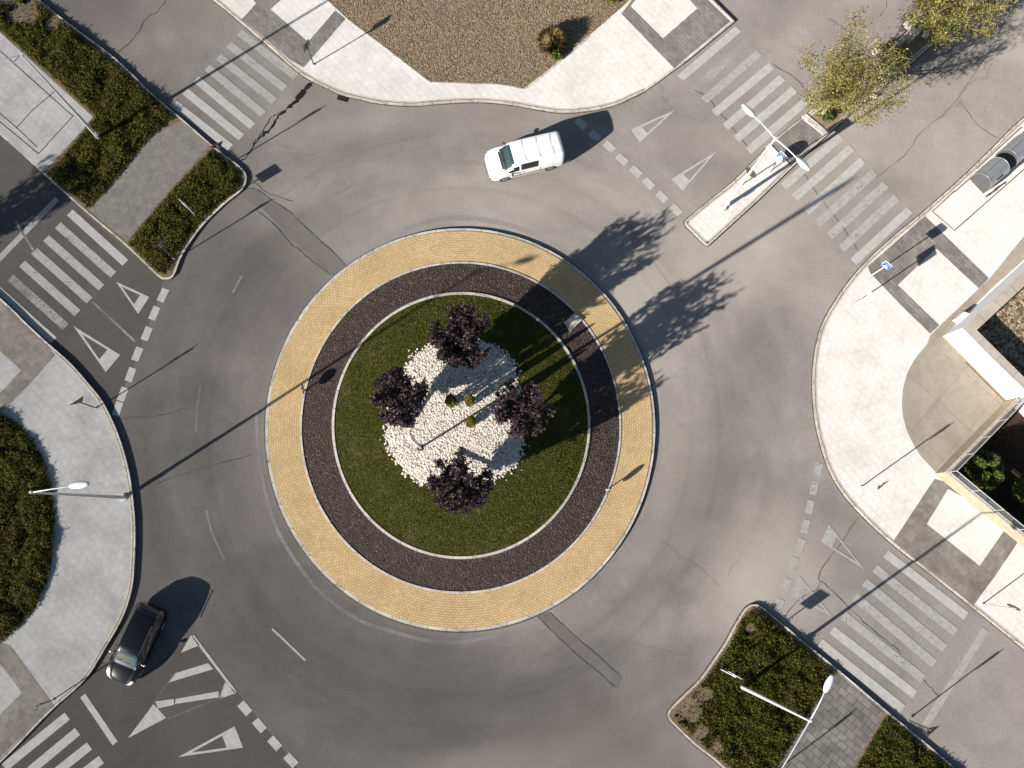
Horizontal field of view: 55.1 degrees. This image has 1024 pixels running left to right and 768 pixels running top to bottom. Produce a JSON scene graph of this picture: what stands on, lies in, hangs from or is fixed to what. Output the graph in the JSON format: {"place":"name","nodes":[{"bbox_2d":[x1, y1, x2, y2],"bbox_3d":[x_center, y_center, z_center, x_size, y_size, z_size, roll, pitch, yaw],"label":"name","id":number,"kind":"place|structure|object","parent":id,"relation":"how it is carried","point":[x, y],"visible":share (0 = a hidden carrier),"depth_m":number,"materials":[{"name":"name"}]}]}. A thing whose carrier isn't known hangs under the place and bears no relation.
{"place":"outdoors","nodes":[
{"label":"outdoors","id":0,"kind":"place"},
{"bbox_2d":[0,33,92,171],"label":"pavement","id":1,"kind":"structure","parent":0,"point":[22,96],"depth_m":57.15,"materials":[{"name":"grey concrete"}]},
{"bbox_2d":[0,296,137,764],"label":"pavement","id":2,"kind":"structure","parent":0,"point":[59,641],"depth_m":53.60,"materials":[{"name":"grey concrete"}]},
{"bbox_2d":[0,643,53,757],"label":"paving band","id":3,"kind":"object","parent":2,"relation":"on","point":[20,716],"visible":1,"depth_m":52.11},
{"bbox_2d":[0,301,54,411],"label":"paving band","id":4,"kind":"object","parent":2,"relation":"on","point":[27,352],"visible":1,"depth_m":54.95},
{"bbox_2d":[0,412,57,641],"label":"ground cover","id":5,"kind":"object","parent":2,"relation":"on","point":[27,521],"visible":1,"depth_m":53.29,"materials":[{"name":"green plant"}]},
{"bbox_2d":[29,481,126,500],"bbox_3d":[-20.118,5.306,48.439,2.744,11.292,0.429,-5,81,-3],"label":"street lamp","id":6,"kind":"object","parent":2,"relation":"on","point":[84,484],"visible":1,"depth_m":45.62,"materials":[{"name":"metal"}]},
{"bbox_2d":[0,0,247,280],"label":"verge","id":7,"kind":"structure","parent":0,"point":[169,275],"depth_m":57.07,"materials":[{"name":"green plant"}]},
{"bbox_2d":[0,53,99,139],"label":"street lamp","id":8,"kind":"object","parent":7,"relation":"on","point":[87,125],"visible":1,"depth_m":52.06,"materials":[{"name":"metal"}]},
{"bbox_2d":[0,0,175,208],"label":"ground cover","id":9,"kind":"object","parent":7,"relation":"on","point":[129,115],"visible":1,"depth_m":57.25,"materials":[{"name":"green plant"}]},
{"bbox_2d":[89,121,208,240],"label":"path","id":10,"kind":"structure","parent":7,"relation":"on","point":[134,195],"depth_m":56.81,"materials":[{"name":"concrete"}]},
{"bbox_2d":[128,149,240,274],"bbox_3d":[-18.792,-10.021,56.367,3.186,0.587,7.820,36,81,3],"label":"ground cover","id":11,"kind":"object","parent":7,"relation":"on","point":[208,184],"visible":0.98,"depth_m":56.46,"materials":[{"name":"green plant"}]},
{"bbox_2d":[302,263,618,591],"bbox_3d":[-2.824,2.197,55.182,17.900,0.203,18.616,0,81,-2],"label":"mulch bed","id":12,"kind":"object","parent":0,"point":[363,516],"visible":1,"depth_m":55.03,"materials":[{"name":"brown gravel"}]},
{"bbox_2d":[332,292,589,558],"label":"lawn kerb","id":13,"kind":"structure","parent":12,"relation":"on","point":[340,469],"depth_m":54.96,"materials":[{"name":"concrete"}]},
{"bbox_2d":[564,313,581,331],"bbox_3d":[3.444,-3.532,56.383,0.624,0.220,0.990,44,82,4],"label":"concrete cover","id":14,"kind":"object","parent":12,"relation":"on","point":[573,321],"visible":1,"depth_m":56.28,"materials":[{"name":"grey concrete"}]},
{"bbox_2d":[334,295,587,555],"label":"lawn","id":15,"kind":"structure","parent":0,"point":[409,493],"depth_m":54.62,"materials":[{"name":"green plant"}]},
{"bbox_2d":[369,367,431,428],"bbox_3d":[-5.907,0.880,51.880,2.928,5.642,2.998,28,81,2],"label":"purple tree","id":16,"kind":"object","parent":15,"relation":"on","point":[401,400],"visible":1,"depth_m":50.51,"materials":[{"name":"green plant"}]},
{"bbox_2d":[380,337,529,487],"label":"white stones","id":17,"kind":"object","parent":15,"relation":"on","point":[480,385],"visible":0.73,"depth_m":54.51,"materials":[{"name":"white gravel"}]},
{"bbox_2d":[408,434,423,450],"bbox_3d":[-4.704,2.814,47.717,0.386,13.204,1.000,-15,82,-5],"label":"mast","id":18,"kind":"object","parent":17,"relation":"on","point":[411,437],"visible":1,"depth_m":45.90,"materials":[{"name":"metal"}]},
{"bbox_2d":[444,394,456,407],"bbox_3d":[-3.337,0.849,53.156,0.725,3.127,0.705,0,81,-2],"label":"dwarf cypress","id":19,"kind":"object","parent":17,"relation":"on","point":[450,400],"visible":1,"depth_m":52.90,"materials":[{"name":"green plant"}]},
{"bbox_2d":[464,394,474,406],"bbox_3d":[-2.296,0.839,53.094,0.596,3.336,0.613,0,81,-2],"label":"dwarf cypress","id":20,"kind":"object","parent":17,"relation":"on","point":[469,400],"visible":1,"depth_m":52.76,"materials":[{"name":"green plant"}]},
{"bbox_2d":[465,416,475,427],"bbox_3d":[-2.242,1.972,53.018,0.668,3.127,0.634,0,81,-2],"label":"dwarf cypress","id":21,"kind":"object","parent":17,"relation":"on","point":[470,421],"visible":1,"depth_m":52.63,"materials":[{"name":"green plant"}]},
{"bbox_2d":[428,301,490,369],"bbox_3d":[-2.757,-2.341,52.428,3.331,5.815,3.454,0,81,-2],"label":"purple tree","id":22,"kind":"object","parent":15,"relation":"on","point":[455,344],"visible":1,"depth_m":51.12,"materials":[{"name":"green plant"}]},
{"bbox_2d":[426,446,493,514],"bbox_3d":[-2.733,5.224,51.394,3.540,5.544,3.295,43,82,4],"label":"purple tree","id":23,"kind":"object","parent":15,"relation":"on","point":[457,482],"visible":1,"depth_m":50.08,"materials":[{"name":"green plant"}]},
{"bbox_2d":[492,378,556,439],"bbox_3d":[0.441,1.515,51.843,3.277,6.036,2.887,33,81,3],"label":"purple tree","id":24,"kind":"object","parent":15,"relation":"on","point":[524,410],"visible":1,"depth_m":50.51,"materials":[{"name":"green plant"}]},
{"bbox_2d":[211,0,734,113],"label":"pavement","id":25,"kind":"structure","parent":0,"point":[617,58],"depth_m":58.64,"materials":[{"name":"white concrete"}]},
{"bbox_2d":[241,0,344,66],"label":"paving band","id":26,"kind":"object","parent":25,"relation":"on","point":[263,19],"visible":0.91,"depth_m":58.53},
{"bbox_2d":[326,0,589,89],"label":"edging","id":27,"kind":"object","parent":25,"relation":"on","point":[428,81],"visible":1,"depth_m":58.60,"materials":[{"name":"concrete"}]},
{"bbox_2d":[328,0,627,87],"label":"gravel bed","id":28,"kind":"object","parent":25,"relation":"on","point":[465,22],"visible":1,"depth_m":58.97,"materials":[{"name":"brown gravel"}]},
{"bbox_2d":[535,24,569,56],"bbox_3d":[2.442,-20.639,58.434,2.182,1.394,2.168,0,81,-2],"label":"dry grass clump","id":29,"kind":"object","parent":28,"relation":"on","point":[549,38],"visible":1,"depth_m":58.48,"materials":[{"name":"yellow plant"}]},
{"bbox_2d":[549,48,563,60],"bbox_3d":[2.667,-19.780,58.745,0.811,0.554,0.844,38,82,4],"label":"green tuft","id":30,"kind":"object","parent":28,"relation":"on","point":[555,55],"visible":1,"depth_m":58.64,"materials":[{"name":"green plant"}]},
{"bbox_2d":[621,0,729,67],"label":"paving band","id":31,"kind":"object","parent":25,"relation":"on","point":[702,23],"visible":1,"depth_m":59.58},
{"bbox_2d":[631,0,696,37],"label":"pavement inlay","id":32,"kind":"object","parent":31,"relation":"on","point":[662,18],"visible":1,"depth_m":59.72,"materials":[{"name":"white concrete"}]},
{"bbox_2d":[42,0,1023,767],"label":"road","id":33,"kind":"structure","parent":0,"point":[726,324],"depth_m":55.93,"materials":[{"name":"grey asphalt"}]},
{"bbox_2d":[0,137,161,413],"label":"road surfacing","id":34,"kind":"structure","parent":33,"relation":"on","point":[107,314],"depth_m":55.88,"materials":[{"name":"asphalt"}]},
{"bbox_2d":[0,197,58,260],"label":"stop line","id":35,"kind":"object","parent":34,"relation":"on","point":[20,236],"visible":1,"depth_m":56.22,"materials":[{"name":"paint"}]},
{"bbox_2d":[11,275,66,327],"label":"zebra crossing","id":36,"kind":"object","parent":34,"relation":"on","point":[58,320],"visible":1,"depth_m":55.55,"materials":[{"name":"grey paint"}]},
{"bbox_2d":[0,210,127,342],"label":"zebra crossing","id":37,"kind":"object","parent":34,"relation":"on","point":[102,242],"visible":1,"depth_m":56.16,"materials":[{"name":"paint"}]},
{"bbox_2d":[19,223,115,315],"bbox_3d":[-25.333,-6.564,55.952,4.468,0.001,3.413,41,82,4],"label":"zebra crossing","id":38,"kind":"object","parent":34,"relation":"on","point":[63,276],"visible":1,"depth_m":55.95,"materials":[{"name":"paint"}]},
{"bbox_2d":[74,327,119,371],"bbox_3d":[-23.759,-1.945,55.302,3.173,0.001,1.224,31,81,3],"label":"yield triangle","id":39,"kind":"object","parent":34,"relation":"on","point":[107,359],"visible":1,"depth_m":55.30,"materials":[{"name":"paint"}]},
{"bbox_2d":[117,282,148,312],"bbox_3d":[-21.860,-4.889,55.837,2.112,0.001,1.145,25,81,2],"label":"yield triangle","id":40,"kind":"object","parent":34,"relation":"on","point":[140,302],"visible":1,"depth_m":55.86,"materials":[{"name":"paint"}]},
{"bbox_2d":[107,602,167,684],"bbox_3d":[-20.067,13.855,52.257,2.110,1.515,4.250,23,81,1],"label":"black car","id":41,"kind":"object","parent":33,"relation":"on","point":[139,636],"visible":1,"depth_m":51.88,"materials":[{"name":"paint"}]},
{"bbox_2d":[112,288,168,415],"bbox_3d":[-21.016,-1.857,55.403,0.555,0.001,7.699,18,81,1],"label":"give way line","id":42,"kind":"object","parent":33,"relation":"on","point":[137,354],"visible":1,"depth_m":55.36,"materials":[{"name":"paint"}]},
{"bbox_2d":[0,635,296,767],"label":"road surfacing","id":43,"kind":"structure","parent":33,"relation":"on","point":[122,709],"depth_m":52.40,"materials":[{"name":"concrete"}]},
{"bbox_2d":[2,713,103,767],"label":"zebra crossing","id":44,"kind":"object","parent":43,"relation":"on","point":[52,751],"visible":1,"depth_m":51.98,"materials":[{"name":"paint"}]},
{"bbox_2d":[80,694,117,744],"bbox_3d":[-22.022,17.874,52.307,0.320,0.001,3.084,-36,84,-7],"label":"stop line","id":45,"kind":"object","parent":43,"relation":"on","point":[98,719],"visible":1,"depth_m":52.31,"materials":[{"name":"paint"}]},
{"bbox_2d":[128,635,235,737],"bbox_3d":[-18.332,15.990,52.753,6.099,0.001,3.789,-22,83,-5],"label":"hatched area","id":46,"kind":"object","parent":43,"relation":"on","point":[153,715],"visible":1,"depth_m":52.74,"materials":[{"name":"paint"}]},
{"bbox_2d":[179,726,242,756],"bbox_3d":[-16.093,19.526,52.299,3.278,0.001,1.205,-24,83,-6],"label":"yield triangle","id":47,"kind":"object","parent":43,"relation":"on","point":[230,736],"visible":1,"depth_m":52.40,"materials":[{"name":"paint"}]},
{"bbox_2d":[238,700,297,767],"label":"give way line","id":48,"kind":"object","parent":43,"relation":"on","point":[272,741],"visible":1,"depth_m":52.54,"materials":[{"name":"paint"}]},
{"bbox_2d":[170,77,254,149],"bbox_3d":[-17.622,-15.867,57.713,4.528,0.001,2.451,40,82,4],"label":"zebra crossing","id":49,"kind":"object","parent":33,"relation":"on","point":[212,113],"visible":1,"depth_m":57.72,"materials":[{"name":"paint"}]},
{"bbox_2d":[205,30,297,116],"bbox_3d":[-15.441,-18.442,58.203,4.476,0.001,3.482,39,82,4],"label":"zebra crossing","id":50,"kind":"object","parent":33,"relation":"on","point":[236,91],"visible":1,"depth_m":58.20,"materials":[{"name":"paint"}]},
{"bbox_2d":[272,629,305,660],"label":"worn line","id":51,"kind":"object","parent":33,"relation":"on","point":[288,644],"visible":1,"depth_m":53.29,"materials":[{"name":"paint"}]},
{"bbox_2d":[243,189,345,276],"bbox_3d":[-12.613,-8.944,56.860,7.703,0.001,1.217,42,82,4],"label":"road patch","id":52,"kind":"object","parent":33,"relation":"on","point":[312,245],"visible":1,"depth_m":56.84,"materials":[{"name":"grey asphalt"}]},
{"bbox_2d":[286,82,311,108],"bbox_3d":[-12.583,-17.046,58.110,0.375,0.001,2.203,37,82,3],"label":"crack seal","id":53,"kind":"object","parent":33,"relation":"on","point":[300,94],"visible":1,"depth_m":58.12,"materials":[{"name":"black asphalt"}]},
{"bbox_2d":[255,411,488,640],"bbox_3d":[-9.120,9.398,54.159,18.655,0.001,5.052,42,82,4],"label":"worn line","id":54,"kind":"object","parent":33,"relation":"on","point":[280,534],"visible":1,"depth_m":54.18,"materials":[{"name":"grey paint"}]},
{"bbox_2d":[265,228,654,630],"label":"roundabout kerb","id":55,"kind":"structure","parent":33,"relation":"on","point":[333,581],"depth_m":55.18,"materials":[{"name":"concrete"}]},
{"bbox_2d":[268,231,651,627],"bbox_3d":[-2.829,2.216,55.308,21.640,0.085,22.506,0,81,-2],"label":"roundabout apron","id":56,"kind":"object","parent":55,"relation":"on","point":[338,560],"visible":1,"depth_m":55.15,"materials":[{"name":"beige brick"}]},
{"bbox_2d":[264,227,655,632],"bbox_3d":[-2.838,2.249,55.524,22.160,0.001,23.046,0,81,-2],"label":"kerb grime","id":57,"kind":"object","parent":33,"relation":"on","point":[459,631],"visible":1,"depth_m":54.93,"materials":[{"name":"grey concrete"}]},
{"bbox_2d":[300,261,620,593],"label":"kerb","id":58,"kind":"structure","parent":33,"relation":"on","point":[312,366],"depth_m":55.20,"materials":[{"name":"concrete"}]},
{"bbox_2d":[485,131,563,181],"bbox_3d":[0.710,-13.267,57.151,4.420,1.852,2.160,-15,82,-5],"label":"white van","id":59,"kind":"object","parent":33,"relation":"on","point":[523,156],"visible":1,"depth_m":56.45,"materials":[{"name":"paint"}]},
{"bbox_2d":[538,612,621,687],"bbox_3d":[3.677,14.472,53.916,6.087,0.001,0.728,42,82,4],"label":"road patch","id":60,"kind":"object","parent":33,"relation":"on","point":[575,644],"visible":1,"depth_m":53.91,"materials":[{"name":"grey asphalt"}]},
{"bbox_2d":[588,268,651,380],"bbox_3d":[6.592,-3.024,56.737,1.046,0.001,8.614,-24,83,-6],"label":"worn line","id":61,"kind":"object","parent":33,"relation":"on","point":[632,330],"visible":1,"depth_m":56.87,"materials":[{"name":"grey"}]},
{"bbox_2d":[574,117,682,215],"bbox_3d":[6.947,-12.958,58.289,8.394,0.001,0.593,43,82,4],"label":"give way line","id":62,"kind":"object","parent":33,"relation":"on","point":[661,196],"visible":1,"depth_m":58.29,"materials":[{"name":"paint"}]},
{"bbox_2d":[599,432,657,572],"bbox_3d":[7.138,5.508,55.439,1.861,0.001,11.249,17,81,0],"label":"worn line","id":63,"kind":"object","parent":33,"relation":"on","point":[653,477],"visible":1,"depth_m":55.23,"materials":[{"name":"grey"}]},
{"bbox_2d":[631,111,672,141],"bbox_3d":[8.647,-15.404,58.738,2.998,0.001,0.954,-25,83,-6],"label":"yield triangle","id":64,"kind":"object","parent":33,"relation":"on","point":[640,133],"visible":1,"depth_m":58.67,"materials":[{"name":"paint"}]},
{"bbox_2d":[672,152,715,190],"bbox_3d":[10.815,-12.993,58.455,0.964,0.001,3.307,40,82,4],"label":"yield triangle","id":65,"kind":"object","parent":33,"relation":"on","point":[682,181],"visible":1,"depth_m":58.32,"materials":[{"name":"paint"}]},
{"bbox_2d":[690,57,726,89],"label":"zebra crossing","id":66,"kind":"object","parent":33,"relation":"on","point":[714,74],"visible":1,"depth_m":59.44,"materials":[{"name":"grey paint"}]},
{"bbox_2d":[701,50,761,102],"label":"zebra crossing","id":67,"kind":"object","parent":33,"relation":"on","point":[728,79],"visible":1,"depth_m":59.43,"materials":[{"name":"paint"}]},
{"bbox_2d":[677,26,807,153],"bbox_3d":[13.970,-17.806,59.332,4.932,0.001,6.617,-41,85,-8],"label":"zebra crossing","id":68,"kind":"object","parent":33,"relation":"on","point":[753,102],"visible":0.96,"depth_m":59.28,"materials":[{"name":"paint"}]},
{"bbox_2d":[773,462,822,613],"bbox_3d":[16.277,8.651,55.333,0.668,0.001,8.842,19,81,1],"label":"give way line","id":69,"kind":"object","parent":33,"relation":"on","point":[799,546],"visible":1,"depth_m":55.31,"materials":[{"name":"paint"}]},
{"bbox_2d":[790,576,832,616],"bbox_3d":[16.968,11.856,54.866,2.696,0.001,1.201,27,81,2],"label":"yield triangle","id":70,"kind":"object","parent":33,"relation":"on","point":[799,588],"visible":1,"depth_m":54.85,"materials":[{"name":"paint"}]},
{"bbox_2d":[684,0,986,246],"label":"traffic island","id":71,"kind":"structure","parent":33,"relation":"on","point":[709,222],"depth_m":58.21,"materials":[{"name":"concrete"}]},
{"bbox_2d":[720,103,810,210],"bbox_3d":[12.690,-11.306,53.055,0.581,10.017,4.647,-43,85,-8],"label":"street lamp","id":72,"kind":"object","parent":71,"relation":"on","point":[749,111],"visible":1,"depth_m":48.54,"materials":[{"name":"white metal"}]},
{"bbox_2d":[766,145,789,167],"bbox_3d":[15.883,-13.612,58.619,0.306,0.110,1.787,-41,85,-8],"label":"kerb step","id":73,"kind":"object","parent":71,"relation":"on","point":[774,152],"visible":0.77,"depth_m":58.57,"materials":[{"name":"white concrete"}]},
{"bbox_2d":[772,120,821,163],"bbox_3d":[17.040,-14.585,58.809,2.924,0.001,1.592,-42,85,-8],"label":"paving band","id":74,"kind":"object","parent":71,"relation":"on","point":[799,138],"visible":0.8,"depth_m":58.81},
{"bbox_2d":[802,114,828,136],"bbox_3d":[18.248,-15.576,59.017,1.894,0.120,0.346,43,82,4],"label":"kerb step","id":75,"kind":"object","parent":71,"relation":"on","point":[816,125],"visible":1,"depth_m":58.96,"materials":[{"name":"concrete"}]},
{"bbox_2d":[810,0,971,129],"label":"planting bed","id":76,"kind":"object","parent":71,"relation":"on","point":[916,44],"visible":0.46,"depth_m":59.97,"materials":[{"name":"soil"}]},
{"bbox_2d":[817,109,834,122],"bbox_3d":[18.878,-16.224,58.836,1.014,0.623,0.931,38,82,4],"label":"shrub","id":77,"kind":"object","parent":76,"relation":"on","point":[825,118],"visible":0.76,"depth_m":58.77,"materials":[{"name":"green plant"}]},
{"bbox_2d":[796,4,920,132],"bbox_3d":[18.894,-17.004,55.416,6.844,7.653,6.429,30,81,2],"label":"plane tree","id":78,"kind":"object","parent":76,"relation":"on","point":[843,84],"visible":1,"depth_m":54.22,"materials":[{"name":"green plant"}]},
{"bbox_2d":[895,0,1017,49],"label":"plane tree","id":79,"kind":"object","parent":76,"relation":"on","point":[935,14],"visible":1,"depth_m":55.65,"materials":[{"name":"green plant"}]},
{"bbox_2d":[821,524,863,568],"bbox_3d":[18.501,9.488,55.297,0.997,0.001,3.232,-37,84,-7],"label":"yield triangle","id":80,"kind":"object","parent":33,"relation":"on","point":[829,537],"visible":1,"depth_m":55.37,"materials":[{"name":"paint"}]},
{"bbox_2d":[781,134,911,264],"bbox_3d":[19.990,-11.071,58.541,4.888,0.001,6.611,-41,85,-8],"label":"zebra crossing","id":81,"kind":"object","parent":33,"relation":"on","point":[834,186],"visible":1,"depth_m":58.60,"materials":[{"name":"paint"}]},
{"bbox_2d":[815,170,898,251],"bbox_3d":[20.622,-10.337,58.454,4.892,0.001,2.564,-41,85,-8],"label":"zebra crossing","id":82,"kind":"object","parent":33,"relation":"on","point":[859,208],"visible":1,"depth_m":58.45,"materials":[{"name":"paint"}]},
{"bbox_2d":[818,550,968,711],"bbox_3d":[21.354,13.741,54.757,5.802,0.001,6.846,39,82,4],"label":"zebra crossing","id":83,"kind":"object","parent":33,"relation":"on","point":[874,662],"visible":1,"depth_m":54.46,"materials":[{"name":"paint"}]},
{"bbox_2d":[841,565,957,682],"bbox_3d":[21.616,13.375,54.825,5.704,0.001,3.730,39,82,4],"label":"zebra crossing","id":84,"kind":"object","parent":33,"relation":"on","point":[892,627],"visible":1,"depth_m":54.83,"materials":[{"name":"paint"}]},
{"bbox_2d":[921,628,987,728],"bbox_3d":[24.614,16.326,54.493,0.400,0.001,6.470,36,82,3],"label":"stop line","id":85,"kind":"object","parent":33,"relation":"on","point":[954,679],"visible":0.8,"depth_m":54.49,"materials":[{"name":"paint"}]},
{"bbox_2d":[666,603,956,767],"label":"verge","id":86,"kind":"structure","parent":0,"point":[695,737],"depth_m":53.72,"materials":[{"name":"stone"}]},
{"bbox_2d":[673,608,834,767],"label":"ground cover","id":87,"kind":"object","parent":86,"relation":"on","point":[768,659],"visible":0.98,"depth_m":53.59,"materials":[{"name":"green plant"}]},
{"bbox_2d":[740,674,833,767],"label":"street lamp","id":88,"kind":"object","parent":86,"relation":"on","point":[828,683],"visible":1,"depth_m":43.45,"materials":[{"name":"white metal"}]},
{"bbox_2d":[779,673,883,767],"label":"path","id":89,"kind":"structure","parent":86,"relation":"on","point":[840,729],"depth_m":53.66,"materials":[{"name":"grey concrete"}]},
{"bbox_2d":[856,716,949,767],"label":"ground cover","id":90,"kind":"object","parent":86,"relation":"on","point":[893,746],"visible":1,"depth_m":53.43,"materials":[{"name":"green plant"}]},
{"bbox_2d":[908,719,938,736],"bbox_3d":[21.856,18.258,52.510,0.850,2.806,0.158,-37,84,-7],"label":"road sign","id":91,"kind":"object","parent":86,"relation":"on","point":[930,730],"visible":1,"depth_m":51.41,"materials":[{"name":"metal"}]},
{"bbox_2d":[811,117,1023,650],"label":"pavement","id":92,"kind":"structure","parent":0,"point":[865,353],"depth_m":56.88,"materials":[{"name":"grey concrete"}]},
{"bbox_2d":[850,289,872,306],"bbox_3d":[19.900,-4.774,55.971,0.158,2.850,0.620,-10,82,-4],"label":"road sign","id":93,"kind":"object","parent":92,"relation":"on","point":[869,296],"visible":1,"depth_m":54.97,"materials":[{"name":"white metal"}]},
{"bbox_2d":[869,261,891,276],"bbox_3d":[21.128,-6.542,56.452,0.500,2.540,0.177,40,82,4],"label":"road sign","id":94,"kind":"object","parent":92,"relation":"on","point":[886,265],"visible":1,"depth_m":55.44,"materials":[{"name":"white metal"}]},
{"bbox_2d":[868,216,988,332],"bbox_3d":[24.513,-6.524,57.876,5.162,0.001,5.320,-41,85,-8],"label":"paving band","id":95,"kind":"object","parent":92,"relation":"on","point":[907,253],"visible":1,"depth_m":57.99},
{"bbox_2d":[894,479,1016,604],"bbox_3d":[25.655,8.126,55.653,5.814,0.001,6.519,38,82,4],"label":"paving band","id":96,"kind":"object","parent":92,"relation":"on","point":[954,567],"visible":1,"depth_m":55.39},
{"bbox_2d":[927,489,1003,565],"bbox_3d":[25.758,7.949,55.681,3.872,0.001,2.863,38,82,4],"label":"pavement inlay","id":97,"kind":"object","parent":96,"relation":"on","point":[966,527],"visible":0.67,"depth_m":55.65,"materials":[{"name":"white concrete"}]},
{"bbox_2d":[902,237,1023,471],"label":"forecourt","id":98,"kind":"structure","parent":92,"relation":"on","point":[952,401],"depth_m":56.80,"materials":[{"name":"beige concrete"}]},
{"bbox_2d":[932,169,1023,230],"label":"paving joint","id":99,"kind":"object","parent":92,"relation":"on","point":[980,207],"visible":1,"depth_m":58.65,"materials":[{"name":"grey concrete"}]},
{"bbox_2d":[934,398,1023,547],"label":"garden wall","id":100,"kind":"structure","parent":92,"relation":"on","point":[988,507],"depth_m":54.94,"materials":[{"name":"beige concrete"}]},
{"bbox_2d":[943,262,1023,415],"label":"building","id":101,"kind":"structure","parent":92,"relation":"on","point":[984,337],"depth_m":55.96,"materials":[{"name":"beige stone"}]},
{"bbox_2d":[968,157,1009,193],"bbox_3d":[28.396,-12.455,58.185,1.594,1.534,1.294,-40,85,-7],"label":"recycling container","id":102,"kind":"object","parent":92,"relation":"on","point":[988,175],"visible":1,"depth_m":57.70,"materials":[{"name":"metal"}]},
{"bbox_2d":[995,133,1023,169],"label":"recycling container","id":103,"kind":"object","parent":92,"relation":"on","point":[1011,152],"visible":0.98,"depth_m":58.09,"materials":[{"name":"metal"}]},
{"bbox_2d":[952,410,1023,524],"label":"garden soil","id":104,"kind":"structure","parent":0,"point":[1005,441],"depth_m":56.36,"materials":[{"name":"brown soil"}]},
{"bbox_2d":[955,448,1004,493],"bbox_3d":[26.525,4.839,55.136,2.452,2.109,2.448,37,82,3],"label":"garden bush","id":105,"kind":"object","parent":104,"relation":"on","point":[983,470],"visible":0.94,"depth_m":54.83,"materials":[{"name":"green plant"}]},
{"bbox_2d":[1007,473,1023,506],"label":"garden bush","id":106,"kind":"object","parent":104,"relation":"on","point":[1020,484],"visible":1,"depth_m":55.55,"materials":[{"name":"green plant"}]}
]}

